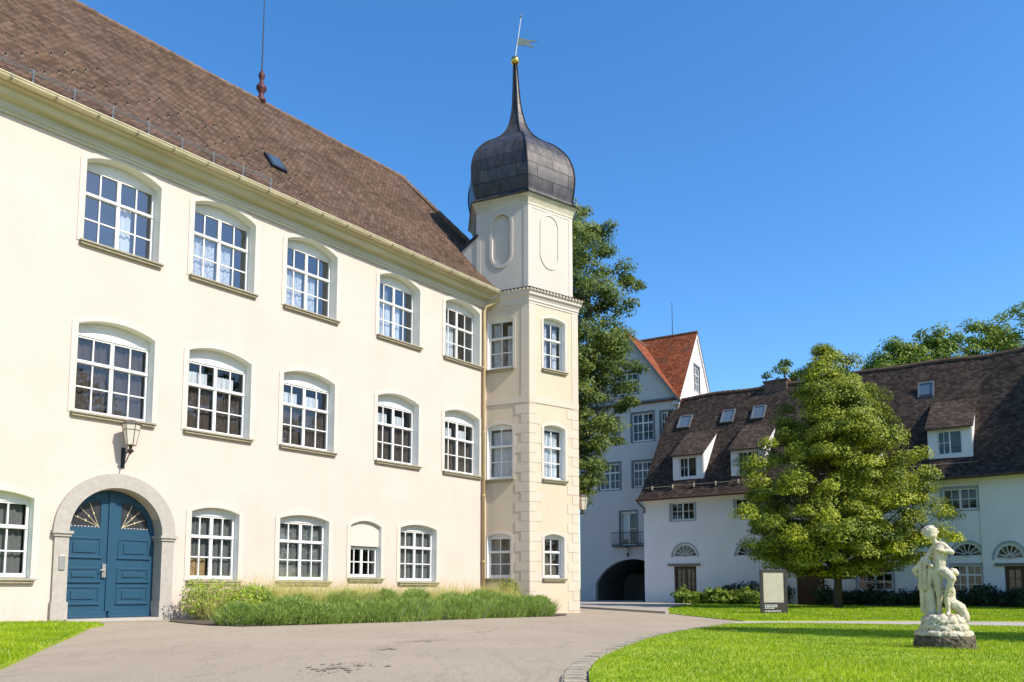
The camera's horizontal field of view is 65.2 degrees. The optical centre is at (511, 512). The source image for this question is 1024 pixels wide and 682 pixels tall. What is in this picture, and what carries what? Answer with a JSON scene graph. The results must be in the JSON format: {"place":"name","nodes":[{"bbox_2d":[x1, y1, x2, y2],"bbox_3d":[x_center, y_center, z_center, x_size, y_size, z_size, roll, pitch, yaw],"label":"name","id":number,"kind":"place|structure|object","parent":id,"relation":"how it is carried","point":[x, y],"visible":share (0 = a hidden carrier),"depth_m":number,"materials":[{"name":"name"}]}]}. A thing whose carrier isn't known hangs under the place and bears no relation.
{"place":"outdoors","nodes":[
{"label":"outdoors","id":0,"kind":"place"},
{"bbox_2d":[0,620,105,669],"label":"lawn","id":1,"kind":"structure","parent":0,"point":[5,665],"depth_m":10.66,"materials":[{"name":"green plant"}]},
{"bbox_2d":[170,613,566,625],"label":"soil","id":2,"kind":"structure","parent":0,"point":[200,621],"depth_m":20.27,"materials":[{"name":"brown soil"}]},
{"bbox_2d":[177,576,226,617],"bbox_3d":[-8.485,2.374,22.064,1.277,1.246,1.330,1,-5,-11],"label":"rose bush","id":3,"kind":"object","parent":2,"relation":"on","point":[197,595],"visible":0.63,"depth_m":21.77,"materials":[{"name":"green plant"}]},
{"bbox_2d":[168,577,248,619],"bbox_3d":[-8.057,2.272,21.839,2.449,1.310,2.564,0,-5,0],"label":"plume plant","id":4,"kind":"object","parent":2,"relation":"on","point":[203,615],"visible":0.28,"depth_m":21.66,"materials":[{"name":"green plant"}]},
{"bbox_2d":[197,570,276,602],"bbox_3d":[-7.746,2.243,22.883,2.790,1.577,2.836,0,-5,0],"label":"plume plant","id":5,"kind":"object","parent":2,"relation":"on","point":[238,584],"visible":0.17,"depth_m":22.52,"materials":[{"name":"beige plant"}]},
{"bbox_2d":[213,588,261,611],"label":"rose bush","id":6,"kind":"object","parent":2,"relation":"on","point":[244,597],"visible":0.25,"depth_m":21.57,"materials":[{"name":"green plant"}]},
{"bbox_2d":[208,600,267,625],"bbox_3d":[-6.304,2.285,18.535,1.554,0.634,1.506,0,-5,0],"label":"lavender bush","id":7,"kind":"object","parent":2,"relation":"on","point":[232,613],"visible":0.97,"depth_m":18.24,"materials":[{"name":"green plant"}]},
{"bbox_2d":[212,583,276,603],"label":"rose bush","id":8,"kind":"object","parent":2,"relation":"on","point":[243,589],"visible":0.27,"depth_m":22.24,"materials":[{"name":"green plant"}]},
{"bbox_2d":[227,583,278,603],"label":"lavender bush","id":9,"kind":"object","parent":2,"relation":"on","point":[268,597],"visible":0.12,"depth_m":22.52,"materials":[{"name":"green plant"}]},
{"bbox_2d":[233,575,301,600],"bbox_3d":[-7.226,2.399,23.425,2.660,1.381,2.611,-3,-6,31],"label":"plume plant","id":10,"kind":"object","parent":2,"relation":"on","point":[275,588],"visible":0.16,"depth_m":23.13,"materials":[{"name":"beige plant"}]},
{"bbox_2d":[239,600,296,625],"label":"lavender bush","id":11,"kind":"object","parent":2,"relation":"on","point":[274,618],"visible":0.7,"depth_m":18.56,"materials":[{"name":"green plant"}]},
{"bbox_2d":[256,574,314,598],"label":"plume plant","id":12,"kind":"object","parent":2,"relation":"on","point":[297,590],"visible":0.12,"depth_m":23.86,"materials":[{"name":"beige plant"}]},
{"bbox_2d":[255,594,325,624],"bbox_3d":[-5.350,2.298,19.333,2.128,0.782,2.173,0,-5,0],"label":"lavender bush","id":13,"kind":"object","parent":2,"relation":"on","point":[297,603],"visible":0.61,"depth_m":19.11,"materials":[{"name":"green plant"}]},
{"bbox_2d":[276,570,351,603],"bbox_3d":[-5.904,2.385,23.916,2.681,1.531,2.905,0,-5,0],"label":"plume plant","id":14,"kind":"object","parent":2,"relation":"on","point":[317,595],"visible":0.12,"depth_m":23.96,"materials":[{"name":"beige plant"}]},
{"bbox_2d":[294,600,345,624],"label":"lavender bush","id":15,"kind":"object","parent":2,"relation":"on","point":[330,615],"visible":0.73,"depth_m":19.46,"materials":[{"name":"green plant"}]},
{"bbox_2d":[301,573,377,601],"bbox_3d":[-5.425,2.472,25.087,2.966,1.597,2.662,0,-5,0],"label":"plume plant","id":16,"kind":"object","parent":2,"relation":"on","point":[331,590],"visible":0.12,"depth_m":24.93,"materials":[{"name":"beige plant"}]},
{"bbox_2d":[313,592,370,607],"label":"lavender bush","id":17,"kind":"object","parent":2,"relation":"on","point":[346,600],"visible":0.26,"depth_m":23.84,"materials":[{"name":"green plant"}]},
{"bbox_2d":[324,601,366,623],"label":"lavender bush","id":18,"kind":"object","parent":2,"relation":"on","point":[349,610],"visible":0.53,"depth_m":20.20,"materials":[{"name":"green plant"}]},
{"bbox_2d":[345,599,389,622],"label":"lavender bush","id":19,"kind":"object","parent":2,"relation":"on","point":[374,611],"visible":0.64,"depth_m":20.73,"materials":[{"name":"green plant"}]},
{"bbox_2d":[364,600,410,622],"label":"lavender bush","id":20,"kind":"object","parent":2,"relation":"on","point":[390,614],"visible":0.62,"depth_m":21.09,"materials":[{"name":"green plant"}]},
{"bbox_2d":[367,585,407,600],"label":"lavender bush","id":21,"kind":"object","parent":2,"relation":"on","point":[388,593],"visible":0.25,"depth_m":25.98,"materials":[{"name":"green plant"}]},
{"bbox_2d":[382,595,433,621],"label":"lavender bush","id":22,"kind":"object","parent":2,"relation":"on","point":[415,608],"visible":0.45,"depth_m":21.70,"materials":[{"name":"green plant"}]},
{"bbox_2d":[396,585,446,602],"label":"lavender bush","id":23,"kind":"object","parent":2,"relation":"on","point":[417,594],"visible":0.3,"depth_m":26.22,"materials":[{"name":"green plant"}]},
{"bbox_2d":[400,597,444,620],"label":"lavender bush","id":24,"kind":"object","parent":2,"relation":"on","point":[436,614],"visible":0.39,"depth_m":22.41,"materials":[{"name":"green plant"}]},
{"bbox_2d":[420,580,467,599],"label":"plume plant","id":25,"kind":"object","parent":2,"relation":"on","point":[440,592],"visible":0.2,"depth_m":28.07,"materials":[{"name":"beige plant"}]},
{"bbox_2d":[435,600,470,619],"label":"lavender bush","id":26,"kind":"object","parent":2,"relation":"on","point":[452,613],"visible":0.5,"depth_m":23.45,"materials":[{"name":"green plant"}]},
{"bbox_2d":[442,595,486,619],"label":"lavender bush","id":27,"kind":"object","parent":2,"relation":"on","point":[468,607],"visible":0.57,"depth_m":24.05,"materials":[{"name":"green plant"}]},
{"bbox_2d":[453,592,496,618],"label":"lavender bush","id":28,"kind":"object","parent":2,"relation":"on","point":[478,601],"visible":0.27,"depth_m":24.95,"materials":[{"name":"green plant"}]},
{"bbox_2d":[463,586,499,601],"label":"lavender bush","id":29,"kind":"object","parent":2,"relation":"on","point":[486,597],"visible":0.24,"depth_m":28.57,"materials":[{"name":"green plant"}]},
{"bbox_2d":[488,599,526,617],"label":"lavender bush","id":30,"kind":"object","parent":2,"relation":"on","point":[505,612],"visible":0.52,"depth_m":25.82,"materials":[{"name":"green plant"}]},
{"bbox_2d":[494,593,535,616],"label":"lavender bush","id":31,"kind":"object","parent":2,"relation":"on","point":[516,601],"visible":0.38,"depth_m":26.47,"materials":[{"name":"green plant"}]},
{"bbox_2d":[515,592,549,616],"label":"lavender bush","id":32,"kind":"object","parent":2,"relation":"on","point":[533,611],"visible":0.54,"depth_m":27.05,"materials":[{"name":"green plant"}]},
{"bbox_2d":[527,597,559,616],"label":"lavender bush","id":33,"kind":"object","parent":2,"relation":"on","point":[551,610],"visible":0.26,"depth_m":27.52,"materials":[{"name":"green plant"}]},
{"bbox_2d":[0,601,974,681],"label":"road","id":34,"kind":"structure","parent":0,"point":[537,649],"depth_m":10.73,"materials":[{"name":"grey asphalt"}]},
{"bbox_2d":[299,661,390,673],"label":"asphalt repair","id":35,"kind":"structure","parent":34,"relation":"on","point":[331,666],"depth_m":8.17,"materials":[{"name":"grey asphalt"}]},
{"bbox_2d":[561,623,987,681],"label":"kerb","id":36,"kind":"structure","parent":34,"relation":"on","point":[577,670],"depth_m":8.72,"materials":[{"name":"grey stone"}]},
{"bbox_2d":[77,0,1023,588],"label":"sky","id":37,"kind":"structure","parent":0,"point":[781,179],"materials":[{"name":"blue"}]},
{"bbox_2d":[580,598,694,613],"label":"pavement","id":38,"kind":"structure","parent":0,"point":[638,606],"depth_m":43.16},
{"bbox_2d":[589,622,1023,681],"bbox_3d":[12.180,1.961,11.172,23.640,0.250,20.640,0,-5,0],"label":"lawn","id":39,"kind":"structure","parent":0,"point":[730,655],"depth_m":9.50,"materials":[{"name":"green plant"}]},
{"bbox_2d":[912,525,977,649],"bbox_3d":[6.156,1.118,11.447,0.845,1.896,0.726,-3,-6,28],"label":"garden statue","id":40,"kind":"object","parent":39,"relation":"on","point":[939,629],"visible":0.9,"depth_m":11.36,"materials":[{"name":"stone"}]},
{"bbox_2d":[667,603,1023,621],"bbox_3d":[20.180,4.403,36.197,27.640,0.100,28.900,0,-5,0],"label":"lawn","id":41,"kind":"structure","parent":0,"point":[841,620],"depth_m":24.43,"materials":[{"name":"green plant"}]},
{"bbox_2d":[670,584,692,602],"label":"hosta clump","id":42,"kind":"object","parent":41,"relation":"on","point":[678,595],"visible":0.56,"depth_m":50.13,"materials":[{"name":"green plant"}]},
{"bbox_2d":[682,591,701,603],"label":"hosta clump","id":43,"kind":"object","parent":41,"relation":"on","point":[689,597],"visible":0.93,"depth_m":49.31,"materials":[{"name":"green plant"}]},
{"bbox_2d":[711,588,732,603],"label":"hosta clump","id":44,"kind":"object","parent":41,"relation":"on","point":[722,596],"visible":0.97,"depth_m":48.24,"materials":[{"name":"green plant"}]},
{"bbox_2d":[741,590,759,604],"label":"hosta clump","id":45,"kind":"object","parent":41,"relation":"on","point":[750,598],"visible":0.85,"depth_m":47.10,"materials":[{"name":"green plant"}]},
{"bbox_2d":[759,569,787,613],"bbox_3d":[10.150,3.079,31.046,1.080,1.770,0.124,1,-5,-8],"label":"info board","id":46,"kind":"object","parent":41,"relation":"on","point":[773,590],"visible":0.91,"depth_m":31.01,"materials":[{"name":"white metal"}]},
{"bbox_2d":[810,580,833,604],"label":"ivy shrub","id":47,"kind":"object","parent":41,"relation":"on","point":[819,595],"visible":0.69,"depth_m":46.01,"materials":[{"name":"green plant"}]},
{"bbox_2d":[727,342,965,607],"bbox_3d":[16.554,-1.867,40.359,11.323,13.922,9.310,-1,-6,14],"label":"linden tree","id":48,"kind":"object","parent":41,"relation":"on","point":[857,521],"visible":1,"depth_m":38.65,"materials":[{"name":"green plant"}]},
{"bbox_2d":[843,590,859,604],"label":"ivy shrub","id":49,"kind":"object","parent":41,"relation":"on","point":[847,599],"visible":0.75,"depth_m":45.08,"materials":[{"name":"green plant"}]},
{"bbox_2d":[859,578,883,605],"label":"ivy shrub","id":50,"kind":"object","parent":41,"relation":"on","point":[870,591],"visible":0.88,"depth_m":44.35,"materials":[{"name":"green plant"}]},
{"bbox_2d":[874,588,899,605],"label":"ivy shrub","id":51,"kind":"object","parent":41,"relation":"on","point":[886,597],"visible":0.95,"depth_m":43.79,"materials":[{"name":"green plant"}]},
{"bbox_2d":[891,588,916,605],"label":"ivy shrub","id":52,"kind":"object","parent":41,"relation":"on","point":[901,598],"visible":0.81,"depth_m":43.65,"materials":[{"name":"green plant"}]},
{"bbox_2d":[960,588,983,606],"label":"ivy shrub","id":53,"kind":"object","parent":41,"relation":"on","point":[966,597],"visible":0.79,"depth_m":41.63,"materials":[{"name":"green plant"}]},
{"bbox_2d":[972,583,1000,606],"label":"ivy shrub","id":54,"kind":"object","parent":41,"relation":"on","point":[986,599],"visible":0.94,"depth_m":40.97,"materials":[{"name":"green plant"}]},
{"bbox_2d":[991,589,1016,606],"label":"ivy shrub","id":55,"kind":"object","parent":41,"relation":"on","point":[1004,599],"visible":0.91,"depth_m":40.72,"materials":[{"name":"green plant"}]},
{"bbox_2d":[729,621,1023,625],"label":"path","id":56,"kind":"structure","parent":0,"point":[967,623],"depth_m":22.96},
{"label":"ground","id":57,"kind":"structure","parent":0,"visible":0},
{"bbox_2d":[0,0,511,621],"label":"palace","id":58,"kind":"structure","parent":57,"relation":"on","point":[250,312],"depth_m":24.30,"materials":[{"name":"beige paint"}]},
{"bbox_2d":[0,483,41,582],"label":"window","id":59,"kind":"structure","parent":58,"relation":"in","point":[13,499],"depth_m":19.68,"materials":[{"name":"white paint"}]},
{"bbox_2d":[66,490,111,618],"bbox_3d":[-11.144,1.032,20.952,0.204,3.415,1.188,-4,-7,39],"label":"door leaf","id":60,"kind":"structure","parent":58,"relation":"in","point":[87,555],"depth_m":21.02,"materials":[{"name":"blue paint"}]},
{"bbox_2d":[67,316,160,427],"bbox_3d":[-10.772,-3.839,21.625,0.613,2.840,2.350,-4,-7,39],"label":"window","id":61,"kind":"structure","parent":58,"relation":"in","point":[105,380],"depth_m":21.74,"materials":[{"name":"white paint"}]},
{"bbox_2d":[76,153,166,268],"bbox_3d":[-10.793,-8.363,22.068,0.666,2.790,2.350,-4,-7,39],"label":"window","id":62,"kind":"structure","parent":58,"relation":"in","point":[104,165],"depth_m":22.31,"materials":[{"name":"white paint"}]},
{"bbox_2d":[104,491,153,616],"bbox_3d":[-10.435,1.119,21.880,0.115,3.415,1.270,-4,-7,39],"label":"door leaf","id":63,"kind":"structure","parent":58,"relation":"in","point":[130,543],"depth_m":21.83,"materials":[{"name":"blue paint"}]},
{"bbox_2d":[120,420,141,467],"bbox_3d":[-10.213,-1.852,21.340,0.715,1.270,0.459,-4,-7,39],"label":"wall lamp","id":64,"kind":"object","parent":58,"relation":"attached to","point":[131,429],"visible":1,"depth_m":21.21,"materials":[{"name":"white glass"}]},
{"bbox_2d":[184,502,243,583],"bbox_3d":[-8.809,0.890,23.531,0.554,2.400,1.840,-4,-7,39],"label":"window","id":65,"kind":"structure","parent":58,"relation":"in","point":[206,537],"depth_m":23.69,"materials":[{"name":"white paint"}]},
{"bbox_2d":[181,343,255,442],"bbox_3d":[-8.835,-3.618,23.970,0.613,2.840,2.350,-4,-7,39],"label":"window","id":66,"kind":"structure","parent":58,"relation":"in","point":[208,411],"depth_m":24.11,"materials":[{"name":"white paint"}]},
{"bbox_2d":[187,196,260,298],"bbox_3d":[-8.858,-8.142,24.415,0.672,2.790,2.350,-4,-7,39],"label":"window","id":67,"kind":"structure","parent":58,"relation":"in","point":[200,263],"depth_m":24.53,"materials":[{"name":"white paint"}]},
{"bbox_2d":[274,510,332,584],"bbox_3d":[-6.818,1.117,25.941,0.553,2.400,2.220,-4,-7,39],"label":"window","id":68,"kind":"structure","parent":58,"relation":"in","point":[297,542],"depth_m":26.11,"materials":[{"name":"white paint"}]},
{"bbox_2d":[277,366,338,456],"bbox_3d":[-6.803,-3.387,26.433,0.613,2.840,2.350,-4,-7,39],"label":"window","id":69,"kind":"structure","parent":58,"relation":"in","point":[300,428],"depth_m":26.61,"materials":[{"name":"white paint"}]},
{"bbox_2d":[281,233,340,324],"bbox_3d":[-6.825,-7.910,26.878,0.672,2.790,2.350,-4,-7,39],"label":"window","id":70,"kind":"structure","parent":58,"relation":"in","point":[298,242],"depth_m":27.04,"materials":[{"name":"white paint"}]},
{"bbox_2d":[346,517,384,581],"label":"window","id":71,"kind":"structure","parent":58,"relation":"in","point":[365,532],"depth_m":28.01,"materials":[{"name":"white paint"}]},
{"bbox_2d":[373,389,421,469],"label":"window","id":72,"kind":"structure","parent":58,"relation":"in","point":[390,441],"depth_m":29.73,"materials":[{"name":"white paint"}]},
{"bbox_2d":[375,269,423,350],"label":"window","id":73,"kind":"structure","parent":58,"relation":"in","point":[394,280],"depth_m":30.14,"materials":[{"name":"white paint"}]},
{"bbox_2d":[396,520,439,584],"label":"window","id":74,"kind":"structure","parent":58,"relation":"in","point":[411,564],"depth_m":30.07,"materials":[{"name":"white paint"}]},
{"bbox_2d":[441,406,482,478],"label":"window","id":75,"kind":"structure","parent":58,"relation":"in","point":[455,458],"depth_m":32.42,"materials":[{"name":"white paint"}]},
{"bbox_2d":[442,295,482,369],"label":"window","id":76,"kind":"structure","parent":58,"relation":"in","point":[455,304],"depth_m":32.76,"materials":[{"name":"white paint"}]},
{"bbox_2d":[459,15,583,612],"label":"corner tower","id":77,"kind":"structure","parent":57,"relation":"on","point":[516,250],"depth_m":33.44,"materials":[{"name":"paint"}]},
{"bbox_2d":[485,531,512,580],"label":"window","id":78,"kind":"structure","parent":77,"relation":"in","point":[500,535],"depth_m":32.58,"materials":[{"name":"white paint"}]},
{"bbox_2d":[485,421,514,482],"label":"window","id":79,"kind":"structure","parent":77,"relation":"in","point":[504,442],"depth_m":33.05,"materials":[{"name":"white paint"}]},
{"bbox_2d":[486,314,515,372],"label":"window","id":80,"kind":"structure","parent":77,"relation":"in","point":[498,339],"depth_m":33.46,"materials":[{"name":"white paint"}]},
{"bbox_2d":[541,315,568,375],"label":"window","id":81,"kind":"structure","parent":77,"relation":"in","point":[550,320],"depth_m":33.82,"materials":[{"name":"white paint"}]},
{"bbox_2d":[541,422,568,483],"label":"window","id":82,"kind":"structure","parent":77,"relation":"in","point":[549,472],"depth_m":33.40,"materials":[{"name":"white paint"}]},
{"bbox_2d":[542,531,567,580],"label":"window","id":83,"kind":"structure","parent":77,"relation":"in","point":[553,535],"depth_m":32.92,"materials":[{"name":"white paint"}]},
{"bbox_2d":[572,198,649,507],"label":"ash tree","id":84,"kind":"object","parent":57,"relation":"on","point":[608,345],"visible":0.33,"depth_m":46.26,"materials":[{"name":"green plant"}]},
{"bbox_2d":[579,319,709,600],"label":"gatehouse","id":85,"kind":"object","parent":57,"relation":"on","point":[611,522],"visible":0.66,"depth_m":61.26,"materials":[{"name":"grey paint"}]},
{"bbox_2d":[597,461,621,490],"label":"window","id":86,"kind":"structure","parent":85,"relation":"in","point":[618,462],"depth_m":61.20,"materials":[{"name":"white paint"}]},
{"bbox_2d":[619,510,637,545],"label":"balcony door","id":87,"kind":"structure","parent":85,"relation":"in","point":[626,513],"depth_m":60.51,"materials":[{"name":"white paint"}]},
{"bbox_2d":[631,459,651,487],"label":"window","id":88,"kind":"structure","parent":85,"relation":"in","point":[633,462],"depth_m":60.23,"materials":[{"name":"white paint"}]},
{"bbox_2d":[630,410,654,442],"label":"window","id":89,"kind":"structure","parent":85,"relation":"in","point":[642,413],"depth_m":60.40,"materials":[{"name":"white paint"}]},
{"bbox_2d":[659,409,673,437],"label":"window","id":90,"kind":"structure","parent":85,"relation":"in","point":[661,412],"depth_m":59.55,"materials":[{"name":"white paint"}]},
{"bbox_2d":[693,362,700,393],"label":"window","id":91,"kind":"structure","parent":85,"relation":"in","point":[697,369],"depth_m":63.72,"materials":[{"name":"white paint"}]},
{"bbox_2d":[760,358,807,385],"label":"broadleaf tree","id":92,"kind":"object","parent":57,"relation":"on","point":[785,371],"visible":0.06,"depth_m":73.05,"materials":[{"name":"green plant"}]},
{"bbox_2d":[635,346,1023,606],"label":"white house","id":93,"kind":"structure","parent":57,"relation":"on","point":[962,417],"depth_m":48.72,"materials":[{"name":"paint"}]},
{"bbox_2d":[669,501,695,521],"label":"window","id":94,"kind":"structure","parent":93,"relation":"in","point":[671,519],"depth_m":52.93,"materials":[{"name":"white paint"}]},
{"bbox_2d":[667,563,699,599],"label":"door","id":95,"kind":"structure","parent":93,"relation":"in","point":[677,566],"depth_m":52.48,"materials":[{"name":"brown wood"}]},
{"bbox_2d":[671,542,698,556],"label":"fan window","id":96,"kind":"structure","parent":93,"relation":"in","point":[687,544],"depth_m":52.58,"materials":[{"name":"white paint"}]},
{"bbox_2d":[797,574,825,604],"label":"door","id":97,"kind":"structure","parent":93,"relation":"in","point":[806,586],"depth_m":47.83,"materials":[{"name":"brown wood"}]},
{"bbox_2d":[855,562,895,591],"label":"window","id":98,"kind":"structure","parent":93,"relation":"in","point":[892,572],"depth_m":45.41,"materials":[{"name":"white paint"}]},
{"bbox_2d":[940,485,979,511],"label":"window","id":99,"kind":"structure","parent":93,"relation":"in","point":[968,487],"depth_m":43.37,"materials":[{"name":"white paint"}]},
{"bbox_2d":[948,540,981,556],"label":"fan window","id":100,"kind":"structure","parent":93,"relation":"in","point":[956,545],"depth_m":43.01,"materials":[{"name":"white paint"}]},
{"bbox_2d":[949,562,983,593],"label":"window","id":101,"kind":"structure","parent":93,"relation":"in","point":[951,565],"depth_m":42.91,"materials":[{"name":"white paint"}]},
{"bbox_2d":[992,540,1023,559],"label":"fan window","id":102,"kind":"structure","parent":93,"relation":"in","point":[995,553],"depth_m":41.73,"materials":[{"name":"white paint"}]},
{"bbox_2d":[994,563,1023,606],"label":"door","id":103,"kind":"structure","parent":93,"relation":"in","point":[1008,566],"depth_m":41.55,"materials":[{"name":"brown wood"}]},
{"bbox_2d":[858,335,930,369],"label":"broadleaf tree","id":104,"kind":"object","parent":57,"relation":"on","point":[897,355],"visible":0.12,"depth_m":80.78,"materials":[{"name":"green plant"}]},
{"bbox_2d":[901,321,980,363],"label":"broadleaf tree","id":105,"kind":"object","parent":57,"relation":"on","point":[931,344],"visible":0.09,"depth_m":80.32,"materials":[{"name":"green plant"}]},
{"bbox_2d":[936,318,1023,358],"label":"broadleaf tree","id":106,"kind":"object","parent":57,"relation":"on","point":[972,328],"visible":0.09,"depth_m":80.66,"materials":[{"name":"green plant"}]},
{"bbox_2d":[971,301,1023,354],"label":"broadleaf tree","id":107,"kind":"object","parent":57,"relation":"on","point":[1006,331],"visible":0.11,"depth_m":81.11,"materials":[{"name":"green plant"}]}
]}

